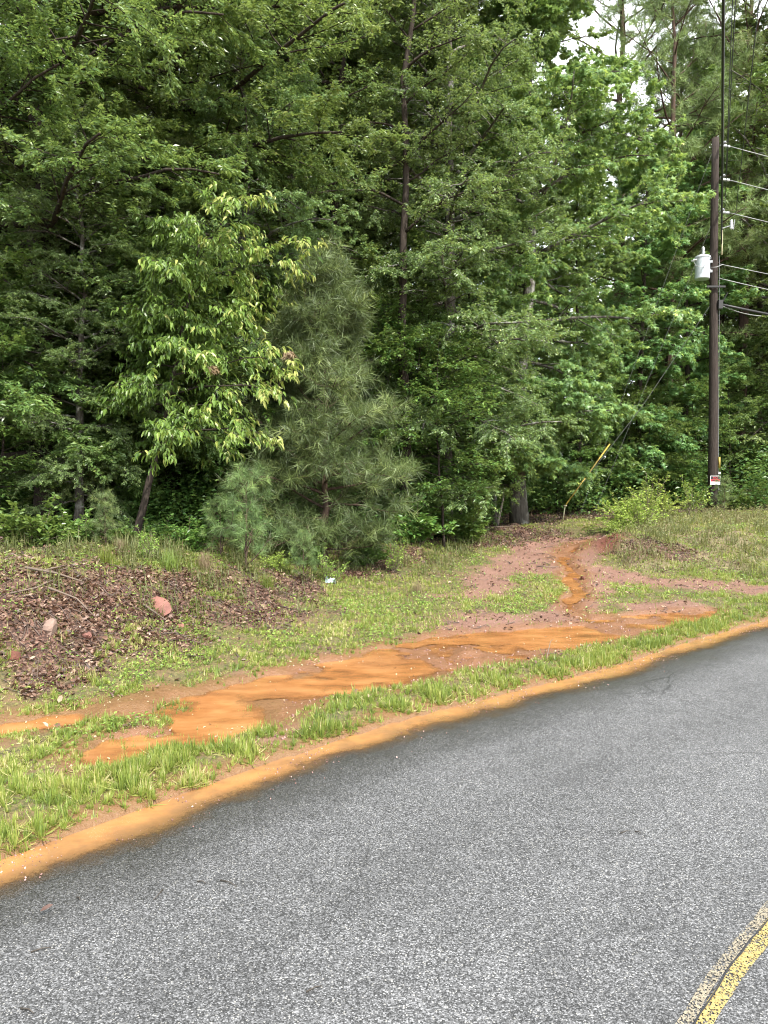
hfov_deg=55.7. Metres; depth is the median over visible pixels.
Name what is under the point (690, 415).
understory tree
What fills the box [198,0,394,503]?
slender tree
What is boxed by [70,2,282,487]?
woodland tree
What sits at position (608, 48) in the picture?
sky
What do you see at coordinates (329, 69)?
woodland tree
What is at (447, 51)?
slender tree
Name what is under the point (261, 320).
understory tree
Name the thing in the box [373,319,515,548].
understory tree
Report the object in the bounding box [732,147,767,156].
wire
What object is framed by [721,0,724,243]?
wire
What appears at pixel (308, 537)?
pine sapling
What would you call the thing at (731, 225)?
fuse cutout
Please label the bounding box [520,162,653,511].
sweetgum tree
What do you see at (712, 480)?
no trespassing sign
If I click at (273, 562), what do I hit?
bush
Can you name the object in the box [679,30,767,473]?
woodland tree
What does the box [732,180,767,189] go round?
wire
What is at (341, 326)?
young pine tree
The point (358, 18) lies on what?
oak tree
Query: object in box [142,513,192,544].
bush
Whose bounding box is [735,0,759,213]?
wire
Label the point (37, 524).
bush
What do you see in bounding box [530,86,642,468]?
woodland tree
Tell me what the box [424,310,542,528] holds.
understory tree
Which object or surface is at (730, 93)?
wire
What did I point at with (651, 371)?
guy wire
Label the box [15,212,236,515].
understory tree
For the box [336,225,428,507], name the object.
understory tree
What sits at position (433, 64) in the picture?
oak tree
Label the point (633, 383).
woodland tree
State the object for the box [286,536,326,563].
bush
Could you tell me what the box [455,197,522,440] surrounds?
woodland tree
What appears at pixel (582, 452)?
understory tree
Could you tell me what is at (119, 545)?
grass tuft
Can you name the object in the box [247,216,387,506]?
understory tree
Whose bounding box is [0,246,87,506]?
understory tree
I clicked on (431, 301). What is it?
understory tree
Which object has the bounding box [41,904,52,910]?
fallen leaf
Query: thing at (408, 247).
understory tree
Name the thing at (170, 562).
grass tuft
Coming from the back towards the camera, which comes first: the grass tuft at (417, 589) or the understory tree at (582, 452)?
the understory tree at (582, 452)
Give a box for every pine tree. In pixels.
[210,230,430,571]
[520,0,766,499]
[572,0,767,502]
[596,0,763,487]
[617,0,767,494]
[625,0,767,492]
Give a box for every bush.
[0,492,77,546]
[47,503,109,543]
[95,515,149,543]
[135,525,159,559]
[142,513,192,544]
[158,513,221,552]
[258,547,293,571]
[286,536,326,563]
[316,547,349,581]
[338,539,391,565]
[378,496,458,545]
[381,533,406,572]
[427,499,488,543]
[593,493,640,517]
[595,486,668,530]
[602,514,636,532]
[621,467,669,521]
[629,484,691,516]
[677,474,710,514]
[710,474,736,509]
[718,486,757,509]
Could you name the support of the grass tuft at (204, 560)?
on the ground at (172, 688)
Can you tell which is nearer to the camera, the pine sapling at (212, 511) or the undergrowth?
the pine sapling at (212, 511)
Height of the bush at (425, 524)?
0.983 m
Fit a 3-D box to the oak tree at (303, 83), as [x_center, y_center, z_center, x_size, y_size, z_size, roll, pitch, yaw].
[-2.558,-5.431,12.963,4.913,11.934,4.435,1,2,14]
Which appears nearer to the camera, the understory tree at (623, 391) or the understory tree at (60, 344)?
the understory tree at (60, 344)
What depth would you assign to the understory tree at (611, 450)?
21.02 m
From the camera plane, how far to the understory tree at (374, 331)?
13.75 m
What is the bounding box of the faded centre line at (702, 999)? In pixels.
[675,901,767,1023]
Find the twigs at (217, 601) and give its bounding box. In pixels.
[0,517,767,693]
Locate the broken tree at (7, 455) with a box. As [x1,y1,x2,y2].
[0,448,94,521]
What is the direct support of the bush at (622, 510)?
on the ground at (172, 688)
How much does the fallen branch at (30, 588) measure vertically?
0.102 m
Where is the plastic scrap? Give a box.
[325,576,334,582]
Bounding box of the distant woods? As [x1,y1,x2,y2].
[410,229,767,458]
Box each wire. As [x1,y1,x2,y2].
[562,306,709,518]
[579,156,710,515]
[594,226,710,511]
[720,264,766,273]
[720,278,767,289]
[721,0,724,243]
[725,0,735,200]
[726,0,732,167]
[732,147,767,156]
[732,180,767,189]
[732,213,766,221]
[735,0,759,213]
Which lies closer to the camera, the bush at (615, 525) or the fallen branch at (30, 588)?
the fallen branch at (30, 588)
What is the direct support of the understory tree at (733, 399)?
on the ground at (172, 688)
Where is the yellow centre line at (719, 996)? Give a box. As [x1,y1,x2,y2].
[696,918,767,1023]
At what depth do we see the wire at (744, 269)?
20.86 m
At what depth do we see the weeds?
11.87 m
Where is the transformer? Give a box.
[691,246,723,280]
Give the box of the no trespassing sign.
[710,476,719,484]
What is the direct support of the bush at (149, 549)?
on the ground at (172, 688)
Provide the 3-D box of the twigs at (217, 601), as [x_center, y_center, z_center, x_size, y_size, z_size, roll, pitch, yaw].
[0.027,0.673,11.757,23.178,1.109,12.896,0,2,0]
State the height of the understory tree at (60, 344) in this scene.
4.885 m
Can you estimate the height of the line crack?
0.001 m
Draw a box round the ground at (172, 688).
[0,494,767,859]
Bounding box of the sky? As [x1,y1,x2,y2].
[0,0,767,457]
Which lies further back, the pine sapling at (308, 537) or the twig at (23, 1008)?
the pine sapling at (308, 537)
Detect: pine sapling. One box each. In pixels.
[80,486,126,545]
[197,491,237,556]
[207,460,289,571]
[283,528,320,581]
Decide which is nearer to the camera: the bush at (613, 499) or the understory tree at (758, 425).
the bush at (613, 499)
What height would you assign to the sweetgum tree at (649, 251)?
11.345 m
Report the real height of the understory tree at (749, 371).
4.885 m
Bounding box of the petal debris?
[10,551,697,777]
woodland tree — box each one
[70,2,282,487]
[235,0,486,495]
[298,0,616,449]
[416,4,575,483]
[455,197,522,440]
[481,144,573,374]
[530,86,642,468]
[586,242,682,459]
[617,24,767,456]
[624,127,766,447]
[636,34,767,463]
[665,0,767,397]
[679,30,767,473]
[695,5,767,486]
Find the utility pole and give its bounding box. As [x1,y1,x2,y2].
[706,137,727,507]
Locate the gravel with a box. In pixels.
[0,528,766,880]
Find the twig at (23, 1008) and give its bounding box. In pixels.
[20,1007,33,1013]
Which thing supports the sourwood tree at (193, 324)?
on the ground at (172, 688)
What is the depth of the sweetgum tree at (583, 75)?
16.00 m
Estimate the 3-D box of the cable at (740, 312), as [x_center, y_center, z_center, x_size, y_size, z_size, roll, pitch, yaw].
[10.352,-5.829,21.072,1.810,0.156,0.024,-1,2,-28]
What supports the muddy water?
on the ground at (172, 688)
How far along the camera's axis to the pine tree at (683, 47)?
22.83 m
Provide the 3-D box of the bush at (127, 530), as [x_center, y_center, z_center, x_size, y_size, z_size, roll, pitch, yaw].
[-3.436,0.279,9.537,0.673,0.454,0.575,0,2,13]
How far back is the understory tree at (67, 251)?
12.08 m
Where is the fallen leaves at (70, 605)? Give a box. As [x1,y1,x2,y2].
[0,501,767,727]
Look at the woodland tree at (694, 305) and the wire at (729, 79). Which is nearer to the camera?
the wire at (729, 79)
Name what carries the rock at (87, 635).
on the ground at (172, 688)
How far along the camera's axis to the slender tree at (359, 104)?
14.33 m
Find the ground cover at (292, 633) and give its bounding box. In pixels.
[0,521,767,752]
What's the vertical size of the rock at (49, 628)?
0.198 m
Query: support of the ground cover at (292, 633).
on the ground at (172, 688)
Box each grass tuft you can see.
[91,542,119,565]
[112,538,128,551]
[156,548,187,573]
[189,550,215,571]
[259,571,275,589]
[409,579,426,593]
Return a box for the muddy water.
[0,541,716,765]
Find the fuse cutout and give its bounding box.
[723,219,734,229]
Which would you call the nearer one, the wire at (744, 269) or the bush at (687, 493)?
the bush at (687, 493)
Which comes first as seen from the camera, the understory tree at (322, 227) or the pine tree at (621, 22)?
the understory tree at (322, 227)
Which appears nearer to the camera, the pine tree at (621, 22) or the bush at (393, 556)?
the bush at (393, 556)
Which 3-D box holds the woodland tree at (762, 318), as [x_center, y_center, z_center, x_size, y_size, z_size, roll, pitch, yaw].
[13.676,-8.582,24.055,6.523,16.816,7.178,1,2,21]
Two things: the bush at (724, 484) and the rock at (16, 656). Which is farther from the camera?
the bush at (724, 484)
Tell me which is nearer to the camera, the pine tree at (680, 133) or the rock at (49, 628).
the rock at (49, 628)
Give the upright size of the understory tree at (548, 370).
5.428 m
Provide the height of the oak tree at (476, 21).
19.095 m
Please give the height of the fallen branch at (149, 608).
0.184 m
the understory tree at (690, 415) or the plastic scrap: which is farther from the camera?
the understory tree at (690, 415)
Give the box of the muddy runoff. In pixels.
[0,620,767,887]
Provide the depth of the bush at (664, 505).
18.17 m
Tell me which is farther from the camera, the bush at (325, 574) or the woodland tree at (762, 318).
the woodland tree at (762, 318)
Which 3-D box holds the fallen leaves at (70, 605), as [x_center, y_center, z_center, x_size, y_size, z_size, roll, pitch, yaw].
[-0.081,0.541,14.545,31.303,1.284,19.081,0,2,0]
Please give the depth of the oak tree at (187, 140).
11.52 m
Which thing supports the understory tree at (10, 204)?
on the ground at (172, 688)
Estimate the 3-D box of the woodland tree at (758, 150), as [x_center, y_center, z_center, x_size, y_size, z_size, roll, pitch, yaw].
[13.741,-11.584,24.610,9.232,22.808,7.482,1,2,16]
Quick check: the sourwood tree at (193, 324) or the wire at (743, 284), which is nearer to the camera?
the sourwood tree at (193, 324)
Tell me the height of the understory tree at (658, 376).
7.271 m
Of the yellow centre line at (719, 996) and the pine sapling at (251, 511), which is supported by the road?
the yellow centre line at (719, 996)
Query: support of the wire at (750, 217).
attached to the insulator
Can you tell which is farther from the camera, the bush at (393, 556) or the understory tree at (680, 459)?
the understory tree at (680, 459)
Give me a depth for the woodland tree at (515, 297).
24.54 m
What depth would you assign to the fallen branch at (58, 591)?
7.00 m
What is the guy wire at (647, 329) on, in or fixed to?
attached to the utility pole
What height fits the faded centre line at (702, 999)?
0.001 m
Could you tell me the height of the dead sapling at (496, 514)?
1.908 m
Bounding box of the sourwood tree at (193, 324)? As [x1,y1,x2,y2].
[85,180,327,535]
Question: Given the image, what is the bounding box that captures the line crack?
[694,919,767,1023]
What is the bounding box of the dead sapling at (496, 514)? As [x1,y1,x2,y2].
[493,457,503,525]
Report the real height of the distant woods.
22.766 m
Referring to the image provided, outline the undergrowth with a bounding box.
[0,437,767,548]
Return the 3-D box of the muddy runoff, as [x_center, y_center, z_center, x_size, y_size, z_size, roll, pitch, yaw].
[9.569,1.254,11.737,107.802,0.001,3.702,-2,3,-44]
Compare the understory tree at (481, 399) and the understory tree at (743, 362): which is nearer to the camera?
the understory tree at (481, 399)
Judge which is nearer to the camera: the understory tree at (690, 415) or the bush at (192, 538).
the bush at (192, 538)
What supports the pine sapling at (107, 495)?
on the ground at (172, 688)
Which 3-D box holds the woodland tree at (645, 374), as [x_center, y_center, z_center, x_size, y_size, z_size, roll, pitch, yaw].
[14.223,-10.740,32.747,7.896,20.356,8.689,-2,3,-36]
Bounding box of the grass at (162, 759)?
[0,503,767,860]
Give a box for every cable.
[723,304,767,315]
[723,306,758,315]
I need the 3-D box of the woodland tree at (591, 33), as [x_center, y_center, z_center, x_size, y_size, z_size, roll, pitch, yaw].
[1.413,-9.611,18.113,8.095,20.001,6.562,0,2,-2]
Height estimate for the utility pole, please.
10.781 m
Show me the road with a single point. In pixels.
(492, 867)
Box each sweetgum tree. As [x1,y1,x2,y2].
[410,0,715,523]
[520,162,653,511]
[575,132,734,505]
[606,128,767,498]
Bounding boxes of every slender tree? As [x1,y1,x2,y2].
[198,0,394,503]
[271,0,420,518]
[292,0,499,525]
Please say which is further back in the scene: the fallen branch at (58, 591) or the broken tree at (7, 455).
the broken tree at (7, 455)
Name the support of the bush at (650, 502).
on the ground at (172, 688)
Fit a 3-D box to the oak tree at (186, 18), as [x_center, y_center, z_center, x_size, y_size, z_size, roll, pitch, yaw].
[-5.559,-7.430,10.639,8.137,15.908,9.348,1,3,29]
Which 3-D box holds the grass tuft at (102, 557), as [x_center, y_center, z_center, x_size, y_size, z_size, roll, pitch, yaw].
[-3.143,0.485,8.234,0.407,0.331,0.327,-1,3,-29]
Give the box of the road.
[0,627,767,1023]
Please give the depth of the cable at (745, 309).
20.89 m
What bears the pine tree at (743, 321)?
on the ground at (172, 688)
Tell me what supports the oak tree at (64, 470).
on the ground at (172, 688)
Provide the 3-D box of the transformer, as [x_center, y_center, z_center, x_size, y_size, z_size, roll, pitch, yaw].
[9.191,-7.087,20.672,0.851,0.920,0.474,0,2,0]
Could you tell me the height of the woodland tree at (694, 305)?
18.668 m
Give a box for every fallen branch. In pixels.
[10,578,55,593]
[48,587,94,616]
[143,603,165,619]
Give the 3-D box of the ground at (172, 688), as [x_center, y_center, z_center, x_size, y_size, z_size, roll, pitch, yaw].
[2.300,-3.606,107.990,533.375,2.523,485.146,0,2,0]
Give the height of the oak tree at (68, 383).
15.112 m
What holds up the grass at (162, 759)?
on the ground at (172, 688)
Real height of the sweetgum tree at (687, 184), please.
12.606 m
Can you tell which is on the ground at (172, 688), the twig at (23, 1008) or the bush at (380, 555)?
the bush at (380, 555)
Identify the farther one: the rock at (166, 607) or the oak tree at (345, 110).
the oak tree at (345, 110)
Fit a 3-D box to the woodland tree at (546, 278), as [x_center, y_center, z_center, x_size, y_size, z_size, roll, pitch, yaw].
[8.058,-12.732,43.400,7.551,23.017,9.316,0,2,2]
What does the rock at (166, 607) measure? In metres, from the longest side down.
0.406 x 0.221 x 0.078 m
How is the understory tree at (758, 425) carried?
on the ground at (172, 688)
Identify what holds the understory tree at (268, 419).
on the ground at (172, 688)
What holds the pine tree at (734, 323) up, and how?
on the ground at (172, 688)
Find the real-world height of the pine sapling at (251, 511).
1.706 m
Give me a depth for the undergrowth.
15.28 m
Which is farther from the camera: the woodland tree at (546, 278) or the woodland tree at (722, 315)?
the woodland tree at (546, 278)
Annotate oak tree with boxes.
[0,0,167,478]
[0,0,234,527]
[0,0,346,516]
[0,0,413,524]
[0,43,171,529]
[106,0,380,533]
[136,0,438,513]
[204,0,480,513]
[311,0,532,498]
[313,0,589,524]
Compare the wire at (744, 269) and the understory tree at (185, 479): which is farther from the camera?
the wire at (744, 269)
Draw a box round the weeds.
[0,502,767,645]
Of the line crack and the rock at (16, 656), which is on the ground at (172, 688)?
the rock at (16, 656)
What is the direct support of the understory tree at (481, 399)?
on the ground at (172, 688)
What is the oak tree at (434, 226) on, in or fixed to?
on the ground at (172, 688)
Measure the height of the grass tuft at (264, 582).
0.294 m
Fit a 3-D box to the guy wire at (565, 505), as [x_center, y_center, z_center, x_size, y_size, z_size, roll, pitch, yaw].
[6.862,-2.816,19.410,5.750,6.036,0.097,-1,3,-32]
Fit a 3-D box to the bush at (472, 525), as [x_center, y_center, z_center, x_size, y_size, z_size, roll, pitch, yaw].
[1.466,0.167,14.342,1.341,1.059,1.569,1,2,17]
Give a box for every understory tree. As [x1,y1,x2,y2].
[0,158,37,495]
[0,235,116,503]
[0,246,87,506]
[6,154,171,480]
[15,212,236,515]
[107,202,265,515]
[113,223,316,532]
[191,162,360,515]
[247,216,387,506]
[330,291,446,517]
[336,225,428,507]
[336,226,494,498]
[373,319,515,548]
[381,220,495,481]
[391,304,543,515]
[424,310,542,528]
[428,323,553,515]
[526,352,617,512]
[550,355,641,509]
[582,296,682,491]
[582,337,653,498]
[611,379,698,488]
[660,366,741,495]
[674,338,767,473]
[688,356,767,492]
[722,361,767,489]
[746,391,767,472]
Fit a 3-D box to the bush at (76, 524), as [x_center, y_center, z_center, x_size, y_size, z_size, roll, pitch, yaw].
[-3.956,0.183,9.300,0.766,0.605,0.897,-2,3,-41]
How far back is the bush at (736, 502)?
20.24 m
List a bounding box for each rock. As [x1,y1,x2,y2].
[6,651,20,660]
[42,618,56,635]
[82,632,91,638]
[150,596,171,615]

